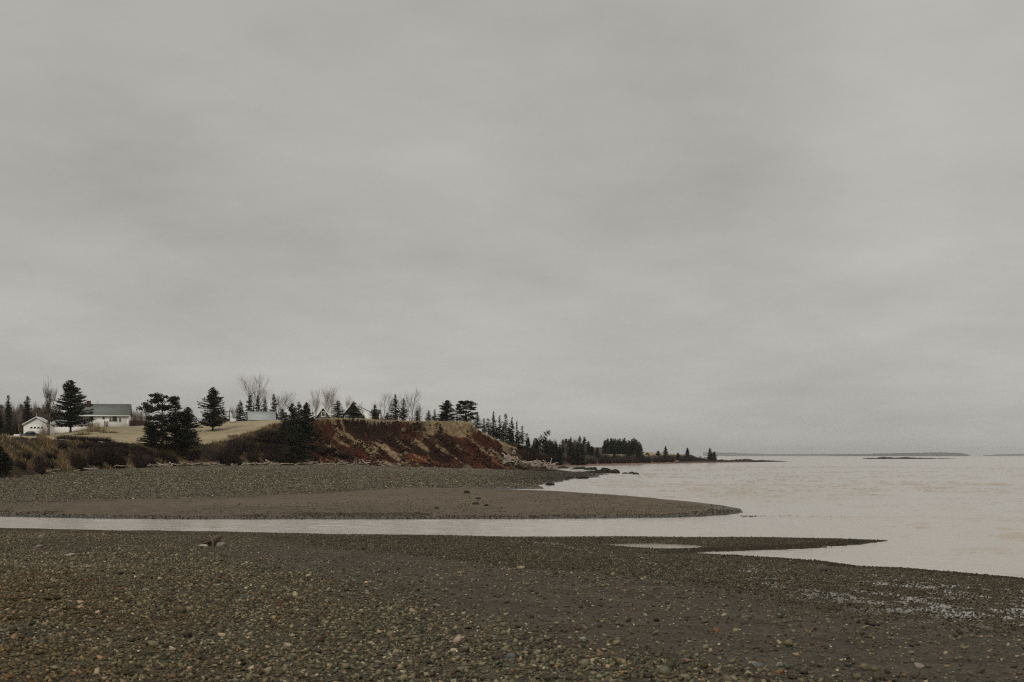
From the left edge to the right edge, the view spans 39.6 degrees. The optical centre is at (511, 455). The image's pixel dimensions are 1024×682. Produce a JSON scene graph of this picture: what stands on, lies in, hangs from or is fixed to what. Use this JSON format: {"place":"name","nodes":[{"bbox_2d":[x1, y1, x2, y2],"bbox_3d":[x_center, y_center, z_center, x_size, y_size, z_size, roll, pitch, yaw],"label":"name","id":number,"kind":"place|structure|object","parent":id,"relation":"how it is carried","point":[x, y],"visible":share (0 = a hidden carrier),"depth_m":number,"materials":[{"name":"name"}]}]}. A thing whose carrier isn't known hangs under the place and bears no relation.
{"place":"outdoors","nodes":[
{"label":"outdoors","id":0,"kind":"place"},
{"bbox_2d":[6,418,683,454],"bbox_3d":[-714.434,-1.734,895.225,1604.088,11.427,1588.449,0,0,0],"label":"lawn","id":1,"kind":"structure","parent":0,"point":[129,434],"depth_m":262.30,"materials":[{"name":"beige plant"}]},
{"bbox_2d":[1,395,15,434],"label":"spruce tree","id":2,"kind":"object","parent":1,"relation":"on","point":[7,429],"visible":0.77,"depth_m":317.84,"materials":[{"name":"green plant"}]},
{"bbox_2d":[15,405,22,433],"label":"bare tree","id":3,"kind":"object","parent":1,"relation":"on","point":[19,419],"visible":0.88,"depth_m":323.25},
{"bbox_2d":[18,396,34,433],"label":"spruce tree","id":4,"kind":"object","parent":1,"relation":"on","point":[27,415],"visible":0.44,"depth_m":317.74,"materials":[{"name":"green plant"}]},
{"bbox_2d":[19,431,38,435],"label":"parked car","id":5,"kind":"object","parent":1,"relation":"on","point":[30,433],"visible":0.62,"depth_m":278.39,"materials":[{"name":"paint"}]},
{"bbox_2d":[22,414,54,434],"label":"white garage","id":6,"kind":"structure","parent":1,"relation":"on","point":[34,424],"depth_m":284.00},
{"bbox_2d":[29,426,44,434],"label":"garage door","id":7,"kind":"structure","parent":6,"relation":"in","point":[36,429],"depth_m":283.97,"materials":[{"name":"white wood"}]},
{"bbox_2d":[43,376,56,434],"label":"poplar tree","id":8,"kind":"object","parent":1,"relation":"on","point":[48,403],"visible":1,"depth_m":271.85,"materials":[{"name":"plant"}]},
{"bbox_2d":[54,434,76,439],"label":"shrub","id":9,"kind":"object","parent":1,"relation":"on","point":[65,437],"visible":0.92,"depth_m":192.78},
{"bbox_2d":[41,380,95,432],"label":"spruce tree","id":10,"kind":"object","parent":1,"relation":"on","point":[73,412],"visible":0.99,"depth_m":279.12,"materials":[{"name":"green plant"}]},
{"bbox_2d":[52,420,88,433],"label":"white outbuilding","id":11,"kind":"structure","parent":1,"relation":"on","point":[64,429],"depth_m":293.98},
{"bbox_2d":[81,435,101,441],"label":"shrub","id":12,"kind":"object","parent":1,"relation":"on","point":[94,439],"visible":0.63,"depth_m":202.36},
{"bbox_2d":[86,420,108,431],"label":"shrub","id":13,"kind":"object","parent":1,"relation":"on","point":[94,429],"visible":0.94,"depth_m":261.51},
{"bbox_2d":[76,401,131,426],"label":"white house","id":14,"kind":"structure","parent":1,"relation":"on","point":[114,415],"depth_m":300.72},
{"bbox_2d":[129,420,147,425],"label":"board fence","id":15,"kind":"object","parent":1,"relation":"on","point":[135,423],"visible":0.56,"depth_m":304.37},
{"bbox_2d":[136,422,162,445],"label":"spruce tree","id":16,"kind":"object","parent":1,"relation":"on","point":[152,440],"visible":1,"depth_m":217.49,"materials":[{"name":"green plant"}]},
{"bbox_2d":[196,387,228,430],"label":"spruce tree","id":17,"kind":"object","parent":1,"relation":"on","point":[212,417],"visible":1,"depth_m":267.37,"materials":[{"name":"green plant"}]},
{"bbox_2d":[234,400,246,420],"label":"spruce tree","id":18,"kind":"object","parent":1,"relation":"on","point":[240,413],"visible":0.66,"depth_m":329.79,"materials":[{"name":"green plant"}]},
{"bbox_2d":[243,394,254,420],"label":"spruce tree","id":19,"kind":"object","parent":1,"relation":"on","point":[249,405],"visible":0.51,"depth_m":329.76,"materials":[{"name":"green plant"}]},
{"bbox_2d":[237,372,270,410],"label":"bare tree","id":20,"kind":"object","parent":1,"relation":"on","point":[255,388],"visible":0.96,"depth_m":342.77,"materials":[{"name":"plant"}]},
{"bbox_2d":[252,395,262,411],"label":"spruce tree","id":21,"kind":"object","parent":1,"relation":"on","point":[257,402],"visible":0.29,"depth_m":329.81,"materials":[{"name":"green plant"}]},
{"bbox_2d":[247,411,275,420],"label":"grey roofed shed","id":22,"kind":"structure","parent":1,"relation":"on","point":[257,416],"depth_m":313.03,"materials":[{"name":"metal"}]},
{"bbox_2d":[261,398,269,411],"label":"spruce tree","id":23,"kind":"object","parent":1,"relation":"on","point":[266,406],"visible":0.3,"depth_m":329.96,"materials":[{"name":"green plant"}]},
{"bbox_2d":[269,394,278,417],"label":"spruce tree","id":24,"kind":"object","parent":1,"relation":"on","point":[273,409],"visible":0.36,"depth_m":329.93,"materials":[{"name":"green plant"}]},
{"bbox_2d":[270,390,298,416],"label":"bare tree","id":25,"kind":"object","parent":1,"relation":"on","point":[279,405],"visible":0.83,"depth_m":350.19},
{"bbox_2d":[310,387,321,415],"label":"bare tree","id":26,"kind":"object","parent":1,"relation":"on","point":[316,403],"visible":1,"depth_m":343.69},
{"bbox_2d":[316,407,342,417],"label":"cottage","id":27,"kind":"structure","parent":1,"relation":"on","point":[323,412],"depth_m":324.96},
{"bbox_2d":[321,388,340,414],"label":"bare tree","id":28,"kind":"object","parent":1,"relation":"on","point":[331,400],"visible":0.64,"depth_m":350.38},
{"bbox_2d":[322,385,341,411],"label":"bare tree","id":29,"kind":"object","parent":1,"relation":"on","point":[327,398],"visible":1,"depth_m":345.48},
{"bbox_2d":[329,400,346,417],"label":"spruce tree","id":30,"kind":"object","parent":1,"relation":"on","point":[336,409],"visible":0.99,"depth_m":281.75,"materials":[{"name":"green plant"}]},
{"bbox_2d":[344,401,364,418],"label":"spruce tree","id":31,"kind":"object","parent":1,"relation":"on","point":[354,409],"visible":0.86,"depth_m":283.71,"materials":[{"name":"green plant"}]},
{"bbox_2d":[341,401,370,418],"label":"dark house","id":32,"kind":"structure","parent":1,"relation":"on","point":[367,415],"depth_m":318.12,"materials":[{"name":"black"}]},
{"bbox_2d":[369,405,379,419],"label":"spruce tree","id":33,"kind":"object","parent":1,"relation":"on","point":[375,415],"visible":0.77,"depth_m":289.92,"materials":[{"name":"green plant"}]},
{"bbox_2d":[370,394,397,418],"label":"bare tree","id":34,"kind":"object","parent":1,"relation":"on","point":[382,399],"visible":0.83,"depth_m":330.43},
{"bbox_2d":[388,394,402,420],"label":"spruce tree","id":35,"kind":"object","parent":1,"relation":"on","point":[395,414],"visible":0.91,"depth_m":284.86,"materials":[{"name":"green plant"}]},
{"bbox_2d":[398,399,407,420],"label":"spruce tree","id":36,"kind":"object","parent":1,"relation":"on","point":[403,414],"visible":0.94,"depth_m":286.87,"materials":[{"name":"green plant"}]},
{"bbox_2d":[392,390,430,419],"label":"bare tree","id":37,"kind":"object","parent":1,"relation":"on","point":[409,405],"visible":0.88,"depth_m":330.35,"materials":[{"name":"plant"}]},
{"bbox_2d":[434,400,456,420],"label":"spruce tree","id":38,"kind":"object","parent":1,"relation":"on","point":[445,414],"visible":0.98,"depth_m":275.55,"materials":[{"name":"green plant"}]},
{"bbox_2d":[454,400,477,421],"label":"pine tree","id":39,"kind":"object","parent":1,"relation":"on","point":[461,408],"visible":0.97,"depth_m":275.20,"materials":[{"name":"green plant"}]},
{"bbox_2d":[472,414,483,427],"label":"spruce tree","id":40,"kind":"object","parent":1,"relation":"on","point":[477,423],"visible":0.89,"depth_m":269.82,"materials":[{"name":"green plant"}]},
{"bbox_2d":[488,411,497,437],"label":"spruce tree","id":41,"kind":"object","parent":1,"relation":"on","point":[494,424],"visible":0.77,"depth_m":291.87,"materials":[{"name":"green plant"}]},
{"bbox_2d":[490,428,502,439],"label":"spruce tree","id":42,"kind":"object","parent":1,"relation":"on","point":[496,436],"visible":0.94,"depth_m":284.81,"materials":[{"name":"green plant"}]},
{"bbox_2d":[496,415,503,440],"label":"spruce tree","id":43,"kind":"object","parent":1,"relation":"on","point":[500,426],"visible":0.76,"depth_m":289.89,"materials":[{"name":"green plant"}]},
{"bbox_2d":[501,413,509,439],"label":"spruce tree","id":44,"kind":"object","parent":1,"relation":"on","point":[504,427],"visible":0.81,"depth_m":291.90,"materials":[{"name":"green plant"}]},
{"bbox_2d":[502,426,515,444],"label":"spruce tree","id":45,"kind":"object","parent":1,"relation":"on","point":[509,435],"visible":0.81,"depth_m":284.81,"materials":[{"name":"green plant"}]},
{"bbox_2d":[512,432,525,443],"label":"spruce tree","id":46,"kind":"object","parent":1,"relation":"on","point":[520,437],"visible":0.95,"depth_m":299.89,"materials":[{"name":"green plant"}]},
{"bbox_2d":[607,438,613,453],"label":"spruce tree","id":47,"kind":"object","parent":1,"relation":"on","point":[610,448],"visible":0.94,"depth_m":530.64,"materials":[{"name":"green plant"}]},
{"bbox_2d":[616,438,623,453],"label":"spruce tree","id":48,"kind":"object","parent":1,"relation":"on","point":[619,448],"visible":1,"depth_m":535.34,"materials":[{"name":"green plant"}]},
{"bbox_2d":[0,418,697,477],"bbox_3d":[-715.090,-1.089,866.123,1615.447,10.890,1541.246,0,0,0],"label":"bluff","id":49,"kind":"structure","parent":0,"point":[378,430],"depth_m":244.82,"materials":[{"name":"soil"}]},
{"bbox_2d":[0,443,15,473],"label":"spruce tree","id":50,"kind":"object","parent":49,"relation":"on","point":[3,458],"visible":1,"depth_m":140.03,"materials":[{"name":"green plant"}]},
{"bbox_2d":[4,454,14,468],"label":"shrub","id":51,"kind":"object","parent":49,"relation":"on","point":[7,462],"visible":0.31,"depth_m":142.96,"materials":[{"name":"green plant"}]},
{"bbox_2d":[15,456,27,469],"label":"shrub","id":52,"kind":"object","parent":49,"relation":"on","point":[21,465],"visible":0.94,"depth_m":149.70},
{"bbox_2d":[30,459,46,474],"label":"shrub","id":53,"kind":"object","parent":49,"relation":"on","point":[41,470],"visible":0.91,"depth_m":154.67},
{"bbox_2d":[33,454,47,469],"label":"shrub","id":54,"kind":"object","parent":49,"relation":"on","point":[39,460],"visible":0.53,"depth_m":156.53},
{"bbox_2d":[45,459,55,469],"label":"shrub","id":55,"kind":"object","parent":49,"relation":"on","point":[51,466],"visible":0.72,"depth_m":161.53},
{"bbox_2d":[70,450,83,470],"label":"shrub","id":56,"kind":"object","parent":49,"relation":"on","point":[76,463],"visible":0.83,"depth_m":175.95,"materials":[{"name":"plant"}]},
{"bbox_2d":[66,447,88,467],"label":"shrub","id":57,"kind":"object","parent":49,"relation":"on","point":[85,461],"visible":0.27,"depth_m":179.24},
{"bbox_2d":[86,451,99,465],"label":"shrub","id":58,"kind":"object","parent":49,"relation":"on","point":[92,460],"visible":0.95,"depth_m":184.74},
{"bbox_2d":[85,443,105,465],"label":"shrub","id":59,"kind":"object","parent":49,"relation":"on","point":[101,458],"visible":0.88,"depth_m":185.95,"materials":[{"name":"plant"}]},
{"bbox_2d":[97,440,117,465],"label":"shrub","id":60,"kind":"object","parent":49,"relation":"on","point":[109,458],"visible":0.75,"depth_m":190.63,"materials":[{"name":"plant"}]},
{"bbox_2d":[109,445,127,467],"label":"shrub","id":61,"kind":"object","parent":49,"relation":"on","point":[120,459],"visible":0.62,"depth_m":193.57,"materials":[{"name":"plant"}]},
{"bbox_2d":[131,452,149,467],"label":"shrub","id":62,"kind":"object","parent":49,"relation":"on","point":[141,464],"visible":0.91,"depth_m":201.02,"materials":[{"name":"plant"}]},
{"bbox_2d":[0,417,314,473],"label":"grass","id":63,"kind":"structure","parent":49,"relation":"on","point":[60,456],"depth_m":180.83,"materials":[{"name":"plant"}]},
{"bbox_2d":[136,392,185,450],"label":"pine tree","id":64,"kind":"object","parent":49,"relation":"on","point":[162,416],"visible":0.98,"depth_m":217.98,"materials":[{"name":"green plant"}]},
{"bbox_2d":[166,451,176,465],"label":"shrub","id":65,"kind":"object","parent":49,"relation":"on","point":[171,458],"visible":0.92,"depth_m":214.18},
{"bbox_2d":[159,401,199,451],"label":"spruce tree","id":66,"kind":"object","parent":49,"relation":"on","point":[183,435],"visible":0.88,"depth_m":220.37,"materials":[{"name":"green plant"}]},
{"bbox_2d":[178,407,203,449],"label":"spruce tree","id":67,"kind":"object","parent":49,"relation":"on","point":[190,417],"visible":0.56,"depth_m":223.76,"materials":[{"name":"green plant"}]},
{"bbox_2d":[211,447,233,465],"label":"shrub","id":68,"kind":"object","parent":49,"relation":"on","point":[223,459],"visible":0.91,"depth_m":225.39,"materials":[{"name":"plant"}]},
{"bbox_2d":[219,441,237,463],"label":"shrub","id":69,"kind":"object","parent":49,"relation":"on","point":[232,456],"visible":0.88,"depth_m":226.91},
{"bbox_2d":[226,449,243,464],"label":"shrub","id":70,"kind":"object","parent":49,"relation":"on","point":[238,460],"visible":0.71,"depth_m":227.66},
{"bbox_2d":[226,432,244,455],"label":"shrub","id":71,"kind":"object","parent":49,"relation":"on","point":[239,449],"visible":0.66,"depth_m":230.40,"materials":[{"name":"plant"}]},
{"bbox_2d":[238,437,257,451],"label":"shrub","id":72,"kind":"object","parent":49,"relation":"on","point":[245,445],"visible":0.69,"depth_m":232.99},
{"bbox_2d":[245,443,260,464],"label":"shrub","id":73,"kind":"object","parent":49,"relation":"on","point":[252,456],"visible":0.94,"depth_m":230.61,"materials":[{"name":"plant"}]},
{"bbox_2d":[254,437,272,441],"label":"shrub","id":74,"kind":"object","parent":49,"relation":"on","point":[262,440],"visible":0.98,"depth_m":236.80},
{"bbox_2d":[259,430,277,434],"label":"shrub","id":75,"kind":"object","parent":49,"relation":"on","point":[269,432],"visible":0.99,"depth_m":239.68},
{"bbox_2d":[260,448,277,461],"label":"shrub","id":76,"kind":"object","parent":49,"relation":"on","point":[268,456],"visible":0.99,"depth_m":233.65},
{"bbox_2d":[273,447,289,461],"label":"shrub","id":77,"kind":"object","parent":49,"relation":"on","point":[277,456],"visible":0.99,"depth_m":234.13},
{"bbox_2d":[277,412,289,435],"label":"spruce tree","id":78,"kind":"object","parent":49,"relation":"on","point":[284,418],"visible":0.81,"depth_m":239.75,"materials":[{"name":"green plant"}]},
{"bbox_2d":[277,441,299,464],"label":"shrub","id":79,"kind":"object","parent":49,"relation":"on","point":[292,460],"visible":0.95,"depth_m":234.19,"materials":[{"name":"plant"}]},
{"bbox_2d":[281,402,302,444],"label":"spruce tree","id":80,"kind":"object","parent":49,"relation":"on","point":[292,421],"visible":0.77,"depth_m":237.62,"materials":[{"name":"green plant"}]},
{"bbox_2d":[281,424,313,462],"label":"spruce tree","id":81,"kind":"object","parent":49,"relation":"on","point":[295,437],"visible":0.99,"depth_m":235.54,"materials":[{"name":"green plant"}]},
{"bbox_2d":[295,402,307,431],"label":"spruce tree","id":82,"kind":"object","parent":49,"relation":"on","point":[298,408],"visible":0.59,"depth_m":240.61,"materials":[{"name":"green plant"}]},
{"bbox_2d":[296,402,316,439],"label":"spruce tree","id":83,"kind":"object","parent":49,"relation":"on","point":[305,413],"visible":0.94,"depth_m":239.78,"materials":[{"name":"green plant"}]},
{"bbox_2d":[313,444,327,453],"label":"shrub","id":84,"kind":"object","parent":49,"relation":"on","point":[317,450],"visible":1,"depth_m":238.50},
{"bbox_2d":[199,416,515,467],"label":"grass","id":85,"kind":"structure","parent":49,"relation":"on","point":[377,444],"depth_m":247.69,"materials":[{"name":"plant"}]},
{"bbox_2d":[310,417,527,469],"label":"soil clods","id":86,"kind":"object","parent":49,"relation":"on","point":[448,456],"visible":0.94,"depth_m":244.88,"materials":[{"name":"soil"}]},
{"bbox_2d":[520,453,532,460],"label":"shrub","id":87,"kind":"object","parent":49,"relation":"on","point":[528,457],"visible":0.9,"depth_m":257.79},
{"bbox_2d":[524,430,549,454],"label":"spruce tree","id":88,"kind":"object","parent":49,"relation":"on","point":[537,444],"visible":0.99,"depth_m":261.86,"materials":[{"name":"green plant"}]},
{"bbox_2d":[541,438,548,452],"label":"spruce tree","id":89,"kind":"object","parent":49,"relation":"on","point":[545,443],"visible":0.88,"depth_m":413.76,"materials":[{"name":"green plant"}]},
{"bbox_2d":[548,441,556,461],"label":"spruce tree","id":90,"kind":"object","parent":49,"relation":"on","point":[552,451],"visible":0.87,"depth_m":402.64,"materials":[{"name":"green plant"}]},
{"bbox_2d":[566,441,574,459],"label":"spruce tree","id":91,"kind":"object","parent":49,"relation":"on","point":[569,449],"visible":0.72,"depth_m":432.21,"materials":[{"name":"green plant"}]},
{"bbox_2d":[625,441,633,456],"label":"spruce tree","id":92,"kind":"object","parent":49,"relation":"on","point":[629,451],"visible":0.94,"depth_m":537.79,"materials":[{"name":"green plant"}]},
{"bbox_2d":[633,440,639,459],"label":"spruce tree","id":93,"kind":"object","parent":49,"relation":"on","point":[636,450],"visible":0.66,"depth_m":533.73,"materials":[{"name":"green plant"}]},
{"bbox_2d":[704,449,714,460],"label":"spruce tree","id":94,"kind":"object","parent":49,"relation":"on","point":[710,453],"visible":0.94,"depth_m":639.55,"materials":[{"name":"green plant"}]},
{"bbox_2d":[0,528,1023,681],"bbox_3d":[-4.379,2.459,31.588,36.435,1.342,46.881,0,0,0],"label":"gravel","id":95,"kind":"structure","parent":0,"point":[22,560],"depth_m":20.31,"materials":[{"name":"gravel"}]},
{"bbox_2d":[0,459,1023,681],"bbox_3d":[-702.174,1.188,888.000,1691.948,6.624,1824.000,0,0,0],"label":"beach","id":96,"kind":"structure","parent":0,"point":[516,505],"depth_m":22.10,"materials":[{"name":"gravel"}]},
{"bbox_2d":[199,534,221,545],"bbox_3d":[-7.312,2.090,34.595,0.675,0.358,0.482,0,0,0],"label":"driftwood stump","id":97,"kind":"object","parent":96,"relation":"on","point":[213,541],"visible":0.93,"depth_m":34.64,"materials":[{"name":"wood"}]},
{"bbox_2d":[0,464,830,518],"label":"gravel","id":98,"kind":"structure","parent":96,"relation":"on","point":[127,475],"depth_m":124.55,"materials":[{"name":"gravel"}]},
{"bbox_2d":[555,444,563,464],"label":"spruce tree","id":99,"kind":"object","parent":96,"relation":"on","point":[560,460],"visible":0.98,"depth_m":400.86,"materials":[{"name":"green plant"}]},
{"bbox_2d":[569,443,575,464],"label":"spruce tree","id":100,"kind":"object","parent":96,"relation":"on","point":[572,458],"visible":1,"depth_m":412.62,"materials":[{"name":"green plant"}]},
{"bbox_2d":[574,442,581,464],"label":"spruce tree","id":101,"kind":"object","parent":96,"relation":"on","point":[577,457],"visible":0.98,"depth_m":415.26,"materials":[{"name":"green plant"}]},
{"bbox_2d":[578,443,587,464],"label":"spruce tree","id":102,"kind":"object","parent":96,"relation":"on","point":[583,457],"visible":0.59,"depth_m":422.47,"materials":[{"name":"green plant"}]},
{"bbox_2d":[594,468,619,472],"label":"rock ledge","id":103,"kind":"object","parent":96,"relation":"on","point":[604,470],"visible":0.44,"depth_m":242.17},
{"bbox_2d":[672,459,788,462],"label":"rock ledge","id":104,"kind":"object","parent":96,"relation":"on","point":[739,460],"visible":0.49,"depth_m":654.18,"materials":[{"name":"stone"}]},
{"bbox_2d":[815,564,827,570],"bbox_3d":[7.293,2.667,33.534,0.291,0.255,0.348,0,0,11],"label":"beach stone","id":105,"kind":"object","parent":96,"relation":"on","point":[821,567],"visible":0.81,"depth_m":33.41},
{"bbox_2d":[0,456,1023,577],"bbox_3d":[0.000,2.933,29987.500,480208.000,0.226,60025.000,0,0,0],"label":"water","id":106,"kind":"structure","parent":0,"point":[964,514],"depth_m":67.99,"materials":[{"name":"beige liquid"}]},
{"bbox_2d":[863,457,950,458],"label":"rock islet","id":107,"kind":"object","parent":106,"relation":"in","point":[904,458],"visible":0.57,"depth_m":1324.42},
{"bbox_2d":[0,0,1023,455],"label":"sky","id":108,"kind":"structure","parent":0,"point":[699,226],"materials":[{"name":"grey"}]},
{"bbox_2d":[703,452,842,455],"bbox_3d":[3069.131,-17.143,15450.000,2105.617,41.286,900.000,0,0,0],"label":"hills","id":109,"kind":"structure","parent":0,"point":[732,454],"depth_m":15170.50,"materials":[{"name":"grey plant"}]},
{"bbox_2d":[829,452,970,455],"bbox_3d":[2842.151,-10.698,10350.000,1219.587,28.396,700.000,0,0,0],"label":"hills","id":110,"kind":"structure","parent":0,"point":[922,454],"depth_m":10125.41,"materials":[{"name":"grey plant"}]},
{"bbox_2d":[983,454,1023,455],"bbox_3d":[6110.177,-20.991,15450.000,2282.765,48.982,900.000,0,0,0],"label":"hills","id":111,"kind":"structure","parent":0,"point":[1005,455],"depth_m":15131.42,"materials":[{"name":"grey plant"}]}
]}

